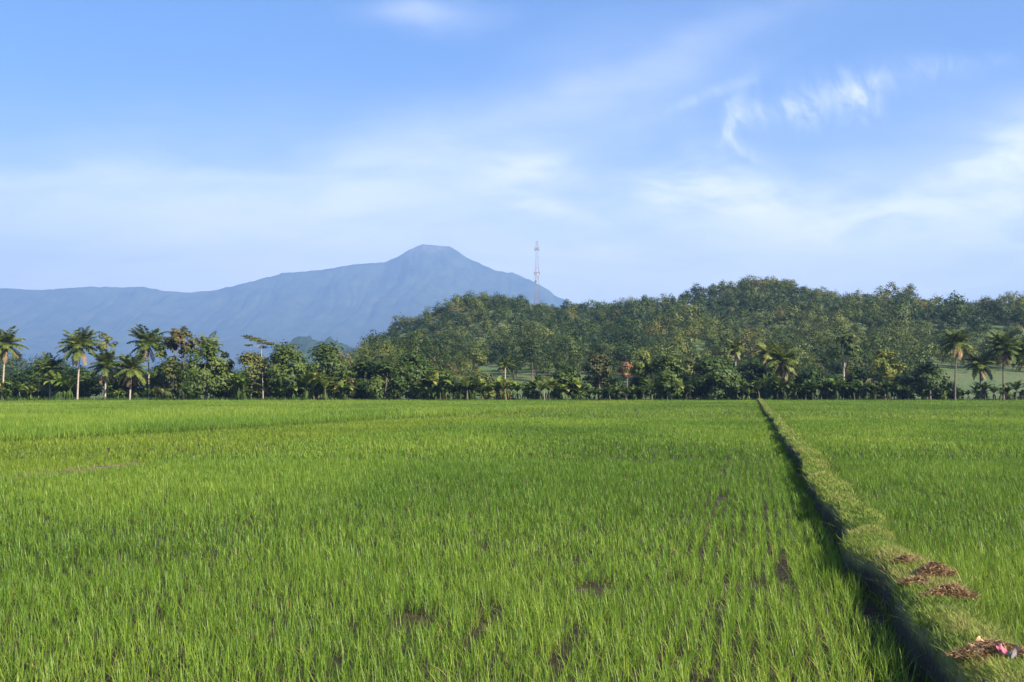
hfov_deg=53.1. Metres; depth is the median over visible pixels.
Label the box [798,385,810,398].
banana plant
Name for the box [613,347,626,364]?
hill tree
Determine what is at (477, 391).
bush
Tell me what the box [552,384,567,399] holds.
banana plant
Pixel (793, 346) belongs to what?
hill tree
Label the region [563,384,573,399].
banana plant
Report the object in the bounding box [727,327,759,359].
hill tree
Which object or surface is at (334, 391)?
banana plant
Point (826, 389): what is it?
banana plant
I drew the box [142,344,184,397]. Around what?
broadleaf tree
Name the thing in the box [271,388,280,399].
banana plant
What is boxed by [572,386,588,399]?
banana plant
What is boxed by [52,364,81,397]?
bush
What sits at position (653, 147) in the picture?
sky
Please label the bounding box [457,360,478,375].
hill tree
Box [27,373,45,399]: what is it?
bush
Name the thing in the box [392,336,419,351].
hill tree
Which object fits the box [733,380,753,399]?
banana plant
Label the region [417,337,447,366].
hill tree
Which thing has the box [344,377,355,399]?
tree
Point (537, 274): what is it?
radio mast
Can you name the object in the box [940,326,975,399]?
coconut palm
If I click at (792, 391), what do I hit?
bush
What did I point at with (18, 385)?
banana plant
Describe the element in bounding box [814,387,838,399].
bush
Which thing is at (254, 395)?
bush
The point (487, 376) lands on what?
tree
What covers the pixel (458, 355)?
hill tree
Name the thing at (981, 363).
coconut palm
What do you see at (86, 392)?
bush
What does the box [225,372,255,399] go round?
banana plant
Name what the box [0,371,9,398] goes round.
bush
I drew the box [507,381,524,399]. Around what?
banana plant
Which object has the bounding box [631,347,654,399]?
broadleaf tree
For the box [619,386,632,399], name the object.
banana plant
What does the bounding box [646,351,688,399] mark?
broadleaf tree
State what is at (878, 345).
hill tree
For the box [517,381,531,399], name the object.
banana plant
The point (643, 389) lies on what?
banana plant
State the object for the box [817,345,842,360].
hill tree
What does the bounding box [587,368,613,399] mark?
bush
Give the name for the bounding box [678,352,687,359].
hill tree
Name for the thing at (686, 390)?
banana plant
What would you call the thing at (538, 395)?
bush
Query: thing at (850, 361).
hill tree
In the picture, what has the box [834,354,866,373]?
hill tree
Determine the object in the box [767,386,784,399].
banana plant
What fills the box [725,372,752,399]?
bush
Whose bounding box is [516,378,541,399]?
banana plant
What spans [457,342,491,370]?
hill tree
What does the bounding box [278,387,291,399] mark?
banana plant
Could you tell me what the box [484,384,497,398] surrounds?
banana plant
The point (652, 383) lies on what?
banana plant
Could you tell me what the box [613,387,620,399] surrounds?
banana plant
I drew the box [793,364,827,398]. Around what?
broadleaf tree
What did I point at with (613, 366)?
hill tree
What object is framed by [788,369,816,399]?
bush
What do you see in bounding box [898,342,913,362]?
hill tree
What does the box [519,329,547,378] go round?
hill tree
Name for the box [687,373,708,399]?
bush
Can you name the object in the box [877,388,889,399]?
banana plant
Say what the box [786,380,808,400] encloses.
banana plant
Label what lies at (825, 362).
hill tree
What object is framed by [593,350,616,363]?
hill tree
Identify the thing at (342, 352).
hill tree
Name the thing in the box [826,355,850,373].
hill tree
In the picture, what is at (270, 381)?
bush
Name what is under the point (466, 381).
banana plant
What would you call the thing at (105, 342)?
slender tree
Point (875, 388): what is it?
banana plant
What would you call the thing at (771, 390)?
banana plant
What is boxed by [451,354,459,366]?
hill tree
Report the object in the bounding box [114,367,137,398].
bush
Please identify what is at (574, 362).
hill tree
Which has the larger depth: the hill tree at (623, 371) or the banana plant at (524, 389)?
the hill tree at (623, 371)
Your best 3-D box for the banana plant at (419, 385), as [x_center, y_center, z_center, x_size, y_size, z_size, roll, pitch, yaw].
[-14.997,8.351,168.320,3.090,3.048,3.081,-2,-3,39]
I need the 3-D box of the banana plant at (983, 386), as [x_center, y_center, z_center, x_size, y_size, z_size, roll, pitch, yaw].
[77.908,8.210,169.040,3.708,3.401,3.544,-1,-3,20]
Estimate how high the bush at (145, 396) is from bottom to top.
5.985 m
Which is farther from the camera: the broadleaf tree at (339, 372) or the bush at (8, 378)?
the bush at (8, 378)
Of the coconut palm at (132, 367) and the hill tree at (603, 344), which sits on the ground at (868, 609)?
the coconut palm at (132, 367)
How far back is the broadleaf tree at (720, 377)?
166.91 m
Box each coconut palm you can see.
[0,325,28,394]
[32,352,66,399]
[54,326,101,399]
[87,348,123,398]
[113,353,149,399]
[126,323,167,398]
[496,356,516,389]
[724,336,748,372]
[750,341,778,367]
[765,341,800,392]
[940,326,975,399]
[961,351,996,399]
[980,328,1023,399]
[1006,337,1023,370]
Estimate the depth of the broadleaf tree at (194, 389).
167.25 m
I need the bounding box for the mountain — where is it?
[0,244,584,387]
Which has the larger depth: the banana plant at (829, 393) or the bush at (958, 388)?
the bush at (958, 388)
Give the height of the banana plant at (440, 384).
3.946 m
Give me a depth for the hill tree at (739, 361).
238.98 m
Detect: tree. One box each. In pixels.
[95,332,118,388]
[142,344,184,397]
[153,360,184,399]
[161,326,201,397]
[175,342,234,398]
[195,331,224,397]
[220,351,234,398]
[225,345,277,398]
[242,334,275,398]
[257,339,310,399]
[303,338,357,398]
[334,347,355,369]
[342,353,362,369]
[343,347,360,364]
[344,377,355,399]
[346,356,384,399]
[350,344,372,360]
[353,340,388,368]
[365,356,403,400]
[370,337,402,360]
[378,342,404,365]
[386,348,413,373]
[387,344,437,399]
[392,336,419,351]
[398,327,433,352]
[402,328,426,355]
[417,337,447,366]
[418,364,455,399]
[434,350,457,370]
[440,361,459,376]
[449,358,471,379]
[451,349,472,361]
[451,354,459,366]
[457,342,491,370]
[457,357,469,365]
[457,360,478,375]
[465,336,490,365]
[466,338,487,365]
[470,372,494,390]
[500,332,533,375]
[505,351,529,373]
[505,354,524,379]
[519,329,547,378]
[520,337,544,372]
[525,351,550,379]
[533,360,554,379]
[535,372,543,390]
[545,354,553,374]
[548,347,565,360]
[549,340,580,367]
[549,364,582,396]
[551,353,569,368]
[556,327,585,373]
[562,346,585,365]
[569,354,587,372]
[577,356,586,366]
[581,354,613,399]
[590,335,612,355]
[592,340,617,357]
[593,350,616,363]
[608,359,621,373]
[611,341,637,363]
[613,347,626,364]
[615,361,633,399]
[617,364,628,382]
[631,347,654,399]
[634,341,669,358]
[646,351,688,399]
[649,338,674,353]
[650,344,676,361]
[661,338,683,356]
[669,326,694,356]
[672,352,702,398]
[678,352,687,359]
[688,355,742,399]
[700,350,716,374]
[710,338,736,362]
[712,331,743,355]
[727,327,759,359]
[732,356,744,366]
[734,359,774,399]
[736,360,755,376]
[783,335,812,359]
[787,350,808,372]
[791,332,819,371]
[791,343,808,366]
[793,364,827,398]
[795,358,818,372]
[805,353,822,367]
[810,346,824,354]
[811,348,827,366]
[815,353,831,369]
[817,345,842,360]
[824,335,840,348]
[825,330,863,379]
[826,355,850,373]
[832,344,866,366]
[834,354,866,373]
[839,365,875,398]
[840,363,859,375]
[858,330,889,355]
[863,356,880,381]
[864,363,887,391]
[869,348,906,399]
[874,341,900,355]
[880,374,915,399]
[887,346,908,371]
[889,343,909,354]
[890,348,914,373]
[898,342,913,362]
[901,358,916,375]
[902,336,939,370]
[904,360,951,399]
[913,351,933,362]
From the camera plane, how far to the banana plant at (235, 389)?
167.17 m
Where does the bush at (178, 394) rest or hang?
on the ground at (868, 609)
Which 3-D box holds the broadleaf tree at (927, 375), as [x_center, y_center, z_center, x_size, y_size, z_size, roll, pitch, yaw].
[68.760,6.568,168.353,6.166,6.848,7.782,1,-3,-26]
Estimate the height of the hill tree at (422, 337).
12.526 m
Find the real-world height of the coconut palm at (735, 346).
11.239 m
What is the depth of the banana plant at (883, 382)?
167.38 m
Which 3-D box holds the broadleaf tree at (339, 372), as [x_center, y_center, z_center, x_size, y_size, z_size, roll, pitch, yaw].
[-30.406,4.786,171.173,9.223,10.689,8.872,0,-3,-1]
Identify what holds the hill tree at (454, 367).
on the hill at (964, 378)
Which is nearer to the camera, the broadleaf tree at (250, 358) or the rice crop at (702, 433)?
the rice crop at (702, 433)
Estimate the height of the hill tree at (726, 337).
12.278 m
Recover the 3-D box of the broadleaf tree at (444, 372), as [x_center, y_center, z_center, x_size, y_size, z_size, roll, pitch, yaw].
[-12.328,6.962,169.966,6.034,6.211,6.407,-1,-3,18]
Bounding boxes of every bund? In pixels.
[1,462,140,481]
[757,398,1022,681]
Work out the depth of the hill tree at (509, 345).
263.57 m
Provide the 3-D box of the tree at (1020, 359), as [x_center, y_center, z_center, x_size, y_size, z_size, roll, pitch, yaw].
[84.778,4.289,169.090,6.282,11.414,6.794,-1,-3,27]
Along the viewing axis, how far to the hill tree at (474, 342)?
265.20 m
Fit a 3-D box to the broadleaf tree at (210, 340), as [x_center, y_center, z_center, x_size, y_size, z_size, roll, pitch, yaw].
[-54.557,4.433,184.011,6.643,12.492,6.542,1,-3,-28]
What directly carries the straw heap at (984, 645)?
on the earth bund at (922, 661)
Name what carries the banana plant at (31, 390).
on the ground at (868, 609)
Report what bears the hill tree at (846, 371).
on the hill at (964, 378)
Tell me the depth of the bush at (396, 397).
179.50 m
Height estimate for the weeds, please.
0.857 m
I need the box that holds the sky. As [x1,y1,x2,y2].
[0,0,1023,307]
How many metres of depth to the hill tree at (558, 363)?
254.89 m
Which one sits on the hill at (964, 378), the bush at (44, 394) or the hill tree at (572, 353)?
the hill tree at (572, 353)
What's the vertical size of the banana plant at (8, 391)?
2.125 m
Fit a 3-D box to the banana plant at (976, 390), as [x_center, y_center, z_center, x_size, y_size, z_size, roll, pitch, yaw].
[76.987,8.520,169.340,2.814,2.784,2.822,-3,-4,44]
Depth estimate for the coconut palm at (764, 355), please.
177.67 m
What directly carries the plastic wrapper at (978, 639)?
on the straw heap at (984, 645)
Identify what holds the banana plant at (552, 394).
on the ground at (868, 609)
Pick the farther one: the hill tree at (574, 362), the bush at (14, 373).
the hill tree at (574, 362)
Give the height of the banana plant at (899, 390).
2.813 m
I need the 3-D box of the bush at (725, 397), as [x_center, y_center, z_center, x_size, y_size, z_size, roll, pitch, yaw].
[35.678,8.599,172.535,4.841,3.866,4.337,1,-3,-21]
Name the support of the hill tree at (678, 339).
on the hill at (964, 378)
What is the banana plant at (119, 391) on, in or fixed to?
on the ground at (868, 609)
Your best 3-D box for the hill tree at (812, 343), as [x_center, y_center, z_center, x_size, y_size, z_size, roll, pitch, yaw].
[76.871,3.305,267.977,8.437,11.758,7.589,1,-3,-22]
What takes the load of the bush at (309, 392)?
on the ground at (868, 609)
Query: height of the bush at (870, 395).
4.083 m
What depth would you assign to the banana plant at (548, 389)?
168.50 m
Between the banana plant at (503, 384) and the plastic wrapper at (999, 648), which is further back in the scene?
the banana plant at (503, 384)
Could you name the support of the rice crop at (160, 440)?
on the ground at (868, 609)
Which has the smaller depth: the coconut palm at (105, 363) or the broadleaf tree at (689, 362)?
the coconut palm at (105, 363)
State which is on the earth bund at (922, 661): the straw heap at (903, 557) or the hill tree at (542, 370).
the straw heap at (903, 557)
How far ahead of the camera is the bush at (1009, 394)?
174.78 m
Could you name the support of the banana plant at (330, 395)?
on the ground at (868, 609)
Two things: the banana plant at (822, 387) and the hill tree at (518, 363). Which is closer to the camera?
the banana plant at (822, 387)
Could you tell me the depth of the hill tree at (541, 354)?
266.69 m
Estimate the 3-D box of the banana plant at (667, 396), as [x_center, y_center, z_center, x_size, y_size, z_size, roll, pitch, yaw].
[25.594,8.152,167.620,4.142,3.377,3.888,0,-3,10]
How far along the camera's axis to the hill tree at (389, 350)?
235.90 m
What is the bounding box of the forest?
[356,274,1023,369]
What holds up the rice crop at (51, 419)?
on the ground at (868, 609)
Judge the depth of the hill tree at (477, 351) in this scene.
270.25 m
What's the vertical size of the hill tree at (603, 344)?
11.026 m
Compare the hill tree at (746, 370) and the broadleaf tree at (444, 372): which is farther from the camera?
the hill tree at (746, 370)
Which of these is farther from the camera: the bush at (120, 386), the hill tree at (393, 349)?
the hill tree at (393, 349)
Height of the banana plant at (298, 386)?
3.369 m
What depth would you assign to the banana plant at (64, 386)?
167.34 m
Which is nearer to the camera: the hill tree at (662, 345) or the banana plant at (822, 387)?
the banana plant at (822, 387)
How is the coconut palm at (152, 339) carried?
on the ground at (868, 609)
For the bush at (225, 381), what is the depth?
177.57 m
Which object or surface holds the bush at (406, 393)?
on the ground at (868, 609)
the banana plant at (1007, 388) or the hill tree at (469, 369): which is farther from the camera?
the hill tree at (469, 369)
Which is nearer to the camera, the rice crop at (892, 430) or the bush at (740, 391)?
the rice crop at (892, 430)
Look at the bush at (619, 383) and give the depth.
171.37 m
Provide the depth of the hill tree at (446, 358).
227.40 m
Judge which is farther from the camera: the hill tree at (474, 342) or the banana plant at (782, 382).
the hill tree at (474, 342)
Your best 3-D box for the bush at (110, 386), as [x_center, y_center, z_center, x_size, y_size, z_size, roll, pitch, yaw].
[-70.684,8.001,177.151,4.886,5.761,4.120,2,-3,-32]
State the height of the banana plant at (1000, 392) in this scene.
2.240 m
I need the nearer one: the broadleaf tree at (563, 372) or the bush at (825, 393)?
the broadleaf tree at (563, 372)
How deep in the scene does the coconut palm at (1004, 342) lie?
167.37 m
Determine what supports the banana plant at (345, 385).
on the ground at (868, 609)
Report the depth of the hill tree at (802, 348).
254.18 m
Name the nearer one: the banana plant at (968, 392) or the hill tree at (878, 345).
the banana plant at (968, 392)
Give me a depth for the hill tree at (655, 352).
244.78 m
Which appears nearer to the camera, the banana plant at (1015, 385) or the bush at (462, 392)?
the banana plant at (1015, 385)
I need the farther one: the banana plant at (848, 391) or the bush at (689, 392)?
the bush at (689, 392)
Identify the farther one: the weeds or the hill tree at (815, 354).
the hill tree at (815, 354)
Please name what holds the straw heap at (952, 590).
on the earth bund at (922, 661)
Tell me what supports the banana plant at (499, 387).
on the ground at (868, 609)
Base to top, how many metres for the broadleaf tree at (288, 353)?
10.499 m
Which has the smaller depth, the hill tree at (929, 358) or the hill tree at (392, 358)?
the hill tree at (392, 358)
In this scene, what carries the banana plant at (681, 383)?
on the ground at (868, 609)
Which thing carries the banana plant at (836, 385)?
on the ground at (868, 609)
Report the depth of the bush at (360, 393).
171.70 m
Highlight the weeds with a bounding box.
[0,396,1023,400]
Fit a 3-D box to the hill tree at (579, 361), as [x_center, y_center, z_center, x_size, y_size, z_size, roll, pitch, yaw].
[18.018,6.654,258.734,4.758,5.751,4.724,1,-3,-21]
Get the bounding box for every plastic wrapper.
[974,636,983,646]
[993,643,1006,656]
[1006,646,1019,658]
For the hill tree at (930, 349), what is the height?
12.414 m
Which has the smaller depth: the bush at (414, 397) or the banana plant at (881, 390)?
the banana plant at (881, 390)
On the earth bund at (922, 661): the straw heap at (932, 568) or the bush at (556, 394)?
the straw heap at (932, 568)
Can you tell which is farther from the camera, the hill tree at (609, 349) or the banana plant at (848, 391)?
the hill tree at (609, 349)
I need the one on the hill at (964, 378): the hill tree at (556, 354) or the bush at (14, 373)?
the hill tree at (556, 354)
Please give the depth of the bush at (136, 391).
178.81 m
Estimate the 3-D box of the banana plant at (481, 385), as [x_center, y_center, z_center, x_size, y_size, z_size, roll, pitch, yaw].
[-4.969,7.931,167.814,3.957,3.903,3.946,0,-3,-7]
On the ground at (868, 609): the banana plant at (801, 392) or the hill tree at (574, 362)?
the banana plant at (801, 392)
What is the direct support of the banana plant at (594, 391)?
on the ground at (868, 609)
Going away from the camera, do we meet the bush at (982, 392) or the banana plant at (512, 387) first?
the banana plant at (512, 387)
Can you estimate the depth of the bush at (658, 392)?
174.58 m
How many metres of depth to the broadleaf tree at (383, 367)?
169.06 m
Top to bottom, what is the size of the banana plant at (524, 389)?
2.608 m
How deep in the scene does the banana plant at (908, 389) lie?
167.76 m
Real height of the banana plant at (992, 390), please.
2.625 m
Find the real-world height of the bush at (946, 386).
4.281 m
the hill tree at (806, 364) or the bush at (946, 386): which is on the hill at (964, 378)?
the hill tree at (806, 364)
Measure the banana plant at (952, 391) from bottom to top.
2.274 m
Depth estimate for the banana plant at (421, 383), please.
168.63 m
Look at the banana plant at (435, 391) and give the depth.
167.89 m
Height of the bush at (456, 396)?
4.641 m
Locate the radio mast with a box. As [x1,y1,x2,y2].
[534,241,539,304]
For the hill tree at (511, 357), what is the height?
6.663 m
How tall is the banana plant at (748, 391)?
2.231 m
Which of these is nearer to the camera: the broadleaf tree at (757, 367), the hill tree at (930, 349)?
the broadleaf tree at (757, 367)
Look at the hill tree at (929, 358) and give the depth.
271.57 m
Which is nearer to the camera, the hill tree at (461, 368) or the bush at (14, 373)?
the bush at (14, 373)
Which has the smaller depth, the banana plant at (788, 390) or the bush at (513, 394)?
the banana plant at (788, 390)
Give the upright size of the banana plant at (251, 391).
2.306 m
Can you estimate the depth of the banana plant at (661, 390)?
167.96 m
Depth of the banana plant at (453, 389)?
168.92 m
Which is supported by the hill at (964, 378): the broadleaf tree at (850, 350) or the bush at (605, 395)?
the broadleaf tree at (850, 350)
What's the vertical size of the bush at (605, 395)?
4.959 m
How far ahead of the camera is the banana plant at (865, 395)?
168.14 m
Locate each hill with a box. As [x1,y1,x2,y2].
[14,293,1023,398]
[257,335,358,370]
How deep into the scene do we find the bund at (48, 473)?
24.52 m
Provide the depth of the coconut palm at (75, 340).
166.49 m
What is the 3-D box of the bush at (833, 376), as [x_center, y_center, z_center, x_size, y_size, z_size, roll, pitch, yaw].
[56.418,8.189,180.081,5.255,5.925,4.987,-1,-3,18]
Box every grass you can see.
[0,461,151,477]
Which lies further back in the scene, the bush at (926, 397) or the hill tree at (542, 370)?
the hill tree at (542, 370)
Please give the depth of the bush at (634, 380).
174.69 m
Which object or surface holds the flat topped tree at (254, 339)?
on the ground at (868, 609)
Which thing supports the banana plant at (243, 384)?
on the ground at (868, 609)
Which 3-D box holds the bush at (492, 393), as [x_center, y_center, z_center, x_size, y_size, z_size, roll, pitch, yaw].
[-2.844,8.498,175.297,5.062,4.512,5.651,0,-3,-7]
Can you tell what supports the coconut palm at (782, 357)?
on the ground at (868, 609)
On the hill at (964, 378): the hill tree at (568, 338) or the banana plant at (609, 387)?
the hill tree at (568, 338)
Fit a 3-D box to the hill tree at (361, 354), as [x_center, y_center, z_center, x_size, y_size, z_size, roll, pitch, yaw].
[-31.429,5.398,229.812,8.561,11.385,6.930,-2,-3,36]
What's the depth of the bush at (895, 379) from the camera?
175.70 m
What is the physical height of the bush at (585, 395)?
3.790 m
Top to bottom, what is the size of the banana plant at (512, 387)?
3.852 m
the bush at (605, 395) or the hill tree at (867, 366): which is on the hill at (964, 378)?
the hill tree at (867, 366)
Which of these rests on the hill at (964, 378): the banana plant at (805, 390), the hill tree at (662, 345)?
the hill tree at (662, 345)
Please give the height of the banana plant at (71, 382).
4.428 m
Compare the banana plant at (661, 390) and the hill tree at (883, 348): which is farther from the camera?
the hill tree at (883, 348)
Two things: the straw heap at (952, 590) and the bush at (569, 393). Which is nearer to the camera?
the straw heap at (952, 590)
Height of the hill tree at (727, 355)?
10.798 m
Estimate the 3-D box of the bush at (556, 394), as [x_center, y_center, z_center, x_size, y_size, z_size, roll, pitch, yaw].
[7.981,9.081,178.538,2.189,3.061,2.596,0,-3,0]
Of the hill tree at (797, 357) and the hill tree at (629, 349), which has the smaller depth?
the hill tree at (797, 357)
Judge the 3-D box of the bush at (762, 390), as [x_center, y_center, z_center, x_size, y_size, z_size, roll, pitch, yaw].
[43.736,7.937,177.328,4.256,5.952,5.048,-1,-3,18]
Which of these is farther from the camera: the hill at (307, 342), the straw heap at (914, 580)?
the hill at (307, 342)
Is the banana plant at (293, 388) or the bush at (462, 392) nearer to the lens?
the banana plant at (293, 388)
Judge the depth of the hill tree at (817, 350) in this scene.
274.03 m
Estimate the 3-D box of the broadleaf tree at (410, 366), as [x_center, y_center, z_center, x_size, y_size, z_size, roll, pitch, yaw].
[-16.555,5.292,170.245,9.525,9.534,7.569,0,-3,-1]
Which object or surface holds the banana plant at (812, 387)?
on the ground at (868, 609)
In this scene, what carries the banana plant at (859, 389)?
on the ground at (868, 609)
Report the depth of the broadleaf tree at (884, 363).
169.33 m
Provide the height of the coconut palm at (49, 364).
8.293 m
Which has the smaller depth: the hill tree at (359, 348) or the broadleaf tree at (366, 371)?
the broadleaf tree at (366, 371)
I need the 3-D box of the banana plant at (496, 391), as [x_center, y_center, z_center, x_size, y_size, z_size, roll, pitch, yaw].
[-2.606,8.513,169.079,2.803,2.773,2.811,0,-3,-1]
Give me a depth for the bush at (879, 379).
176.02 m
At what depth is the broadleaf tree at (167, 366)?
167.90 m
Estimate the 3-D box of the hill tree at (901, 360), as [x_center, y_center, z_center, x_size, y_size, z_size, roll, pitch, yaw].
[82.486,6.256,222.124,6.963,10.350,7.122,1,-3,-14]
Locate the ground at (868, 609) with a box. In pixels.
[0,389,1023,681]
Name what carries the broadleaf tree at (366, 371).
on the ground at (868, 609)
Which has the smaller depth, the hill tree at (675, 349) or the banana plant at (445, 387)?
the banana plant at (445, 387)
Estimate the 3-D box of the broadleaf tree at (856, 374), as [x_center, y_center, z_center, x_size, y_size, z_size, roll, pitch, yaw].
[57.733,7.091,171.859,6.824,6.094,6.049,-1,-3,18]
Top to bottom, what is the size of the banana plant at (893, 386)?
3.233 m
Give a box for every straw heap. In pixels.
[891,553,918,564]
[896,574,935,586]
[915,560,957,578]
[916,580,981,599]
[945,635,1023,660]
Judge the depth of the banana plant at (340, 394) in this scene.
167.53 m
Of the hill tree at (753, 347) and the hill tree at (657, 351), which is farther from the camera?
the hill tree at (753, 347)
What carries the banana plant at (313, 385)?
on the ground at (868, 609)
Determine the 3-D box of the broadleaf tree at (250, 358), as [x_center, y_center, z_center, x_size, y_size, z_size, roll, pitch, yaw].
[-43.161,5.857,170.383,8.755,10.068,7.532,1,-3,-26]
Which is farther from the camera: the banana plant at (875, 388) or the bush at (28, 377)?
the bush at (28, 377)
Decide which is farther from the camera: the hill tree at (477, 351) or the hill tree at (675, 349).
the hill tree at (477, 351)
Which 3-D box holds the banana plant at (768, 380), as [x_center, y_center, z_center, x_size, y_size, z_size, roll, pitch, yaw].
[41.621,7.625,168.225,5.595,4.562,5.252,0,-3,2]
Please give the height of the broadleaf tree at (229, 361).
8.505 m
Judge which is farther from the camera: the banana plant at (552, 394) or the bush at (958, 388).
the bush at (958, 388)
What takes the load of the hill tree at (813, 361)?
on the hill at (964, 378)
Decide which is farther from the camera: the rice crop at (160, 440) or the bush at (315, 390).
the bush at (315, 390)
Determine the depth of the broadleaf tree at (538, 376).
181.65 m
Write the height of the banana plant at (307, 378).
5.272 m
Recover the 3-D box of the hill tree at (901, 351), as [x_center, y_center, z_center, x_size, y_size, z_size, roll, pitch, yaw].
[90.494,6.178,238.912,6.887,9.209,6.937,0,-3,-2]
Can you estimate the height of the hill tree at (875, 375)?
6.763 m
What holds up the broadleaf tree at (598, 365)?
on the ground at (868, 609)
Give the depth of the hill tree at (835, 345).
254.47 m
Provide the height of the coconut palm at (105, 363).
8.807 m
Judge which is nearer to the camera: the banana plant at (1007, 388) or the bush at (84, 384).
the banana plant at (1007, 388)
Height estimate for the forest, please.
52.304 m
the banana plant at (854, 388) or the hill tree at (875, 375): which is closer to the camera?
the banana plant at (854, 388)
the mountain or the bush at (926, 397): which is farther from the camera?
the mountain
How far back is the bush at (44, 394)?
175.21 m
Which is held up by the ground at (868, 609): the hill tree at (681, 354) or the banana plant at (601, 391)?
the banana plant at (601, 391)
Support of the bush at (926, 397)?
on the ground at (868, 609)
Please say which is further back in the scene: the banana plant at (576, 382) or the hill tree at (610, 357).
the hill tree at (610, 357)
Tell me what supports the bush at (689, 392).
on the ground at (868, 609)
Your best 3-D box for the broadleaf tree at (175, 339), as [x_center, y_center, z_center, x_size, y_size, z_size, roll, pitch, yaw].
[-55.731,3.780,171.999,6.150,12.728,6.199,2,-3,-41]
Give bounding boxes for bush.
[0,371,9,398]
[0,372,18,397]
[6,367,32,398]
[12,366,42,398]
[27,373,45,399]
[40,370,68,398]
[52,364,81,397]
[65,365,95,399]
[76,371,102,399]
[88,373,116,399]
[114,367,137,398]
[120,372,150,398]
[138,374,158,398]
[150,374,178,398]
[160,369,188,399]
[206,363,242,398]
[246,368,268,399]
[264,371,280,399]
[271,371,298,398]
[296,366,318,398]
[308,368,330,398]
[349,377,368,399]
[368,381,390,399]
[379,374,402,399]
[397,381,415,399]
[409,382,431,399]
[445,378,458,399]
[455,376,477,399]
[461,369,483,399]
[482,378,506,399]
[503,390,515,399]
[521,389,539,399]
[531,390,542,399]
[553,389,560,398]
[564,382,581,398]
[581,383,592,399]
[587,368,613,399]
[600,375,623,399]
[608,378,629,399]
[623,384,647,399]
[628,375,649,397]
[648,387,671,399]
[669,371,691,398]
[683,379,696,399]
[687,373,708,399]
[709,386,734,399]
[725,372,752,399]
[756,373,773,398]
[768,371,783,399]
[774,373,799,399]
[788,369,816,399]
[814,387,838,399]
[818,372,843,396]
[862,380,883,399]
[876,377,892,398]
[891,372,915,398]
[914,378,933,398]
[932,379,958,399]
[948,386,961,398]
[972,389,989,399]
[1001,391,1013,399]
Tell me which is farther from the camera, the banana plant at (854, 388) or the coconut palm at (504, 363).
the coconut palm at (504, 363)
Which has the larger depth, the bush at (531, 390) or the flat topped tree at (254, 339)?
the bush at (531, 390)
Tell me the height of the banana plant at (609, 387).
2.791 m
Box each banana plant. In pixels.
[0,385,12,399]
[1,388,15,400]
[10,381,31,399]
[22,385,38,399]
[29,383,48,398]
[35,371,77,399]
[47,375,72,398]
[50,374,86,399]
[111,388,124,398]
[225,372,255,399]
[226,382,238,399]
[230,374,259,399]
[244,387,258,399]
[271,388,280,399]
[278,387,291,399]
[283,369,321,399]
[285,381,308,397]
[285,384,304,399]
[302,380,322,399]
[307,371,338,399]
[313,375,338,399]
[317,381,339,398]
[327,386,341,399]
[332,380,353,399]
[336,382,356,399]
[412,383,428,398]
[419,381,434,398]
[421,372,450,399]
[424,377,448,399]
[437,383,455,399]
[449,384,465,399]
[451,383,468,399]
[452,374,483,399]
[468,385,476,399]
[471,377,492,399]
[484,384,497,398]
[488,375,511,399]
[490,373,519,399]
[491,386,503,399]
[504,378,519,398]
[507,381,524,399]
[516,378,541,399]
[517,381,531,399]
[518,385,534,399]
[533,381,552,399]
[540,379,559,399]
[541,377,564,399]
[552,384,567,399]
[557,384,576,399]
[562,377,591,399]
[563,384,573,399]
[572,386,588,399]
[589,388,597,399]
[596,387,609,399]
[600,384,619,399]
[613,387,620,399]
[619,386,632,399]
[627,384,641,399]
[638,377,666,399]
[638,385,648,398]
[650,384,664,398]
[662,382,678,399]
[671,379,693,399]
[677,385,693,399]
[724,380,744,399]
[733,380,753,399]
[745,388,756,399]
[748,373,779,399]
[748,378,774,399]
[761,381,778,398]
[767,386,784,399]
[770,377,792,400]
[782,384,793,399]
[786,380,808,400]
[791,387,806,398]
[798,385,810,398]
[804,382,821,399]
[810,381,829,398]
[818,377,845,399]
[823,377,851,399]
[823,384,834,398]
[838,381,854,399]
[844,382,861,398]
[846,388,857,398]
[850,382,869,399]
[853,378,874,398]
[870,383,885,399]
[875,379,892,399]
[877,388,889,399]
[887,382,900,398]
[896,384,906,399]
[901,385,918,398]
[947,387,959,398]
[962,389,973,398]
[967,384,981,398]
[972,380,994,399]
[985,385,1002,399]
[997,387,1004,399]
[998,384,1011,399]
[1004,380,1023,399]
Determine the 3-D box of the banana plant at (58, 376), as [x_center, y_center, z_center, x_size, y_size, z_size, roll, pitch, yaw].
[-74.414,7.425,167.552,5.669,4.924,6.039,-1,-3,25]
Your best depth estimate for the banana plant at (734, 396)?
168.44 m
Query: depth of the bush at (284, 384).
178.55 m
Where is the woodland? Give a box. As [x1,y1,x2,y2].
[0,352,348,375]
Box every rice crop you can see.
[0,399,591,442]
[0,399,922,681]
[0,400,625,473]
[764,399,1023,645]
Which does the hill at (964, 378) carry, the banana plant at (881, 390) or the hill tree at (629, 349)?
the hill tree at (629, 349)
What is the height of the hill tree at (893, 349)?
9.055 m
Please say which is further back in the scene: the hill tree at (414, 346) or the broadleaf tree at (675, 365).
the hill tree at (414, 346)
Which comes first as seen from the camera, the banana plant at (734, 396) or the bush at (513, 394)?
the banana plant at (734, 396)
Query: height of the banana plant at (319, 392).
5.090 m
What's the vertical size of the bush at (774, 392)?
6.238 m
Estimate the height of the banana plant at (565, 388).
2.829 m
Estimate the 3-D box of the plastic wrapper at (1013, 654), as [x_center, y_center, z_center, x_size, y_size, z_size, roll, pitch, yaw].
[3.049,1.900,6.223,0.050,0.101,0.070,12,-15,-34]

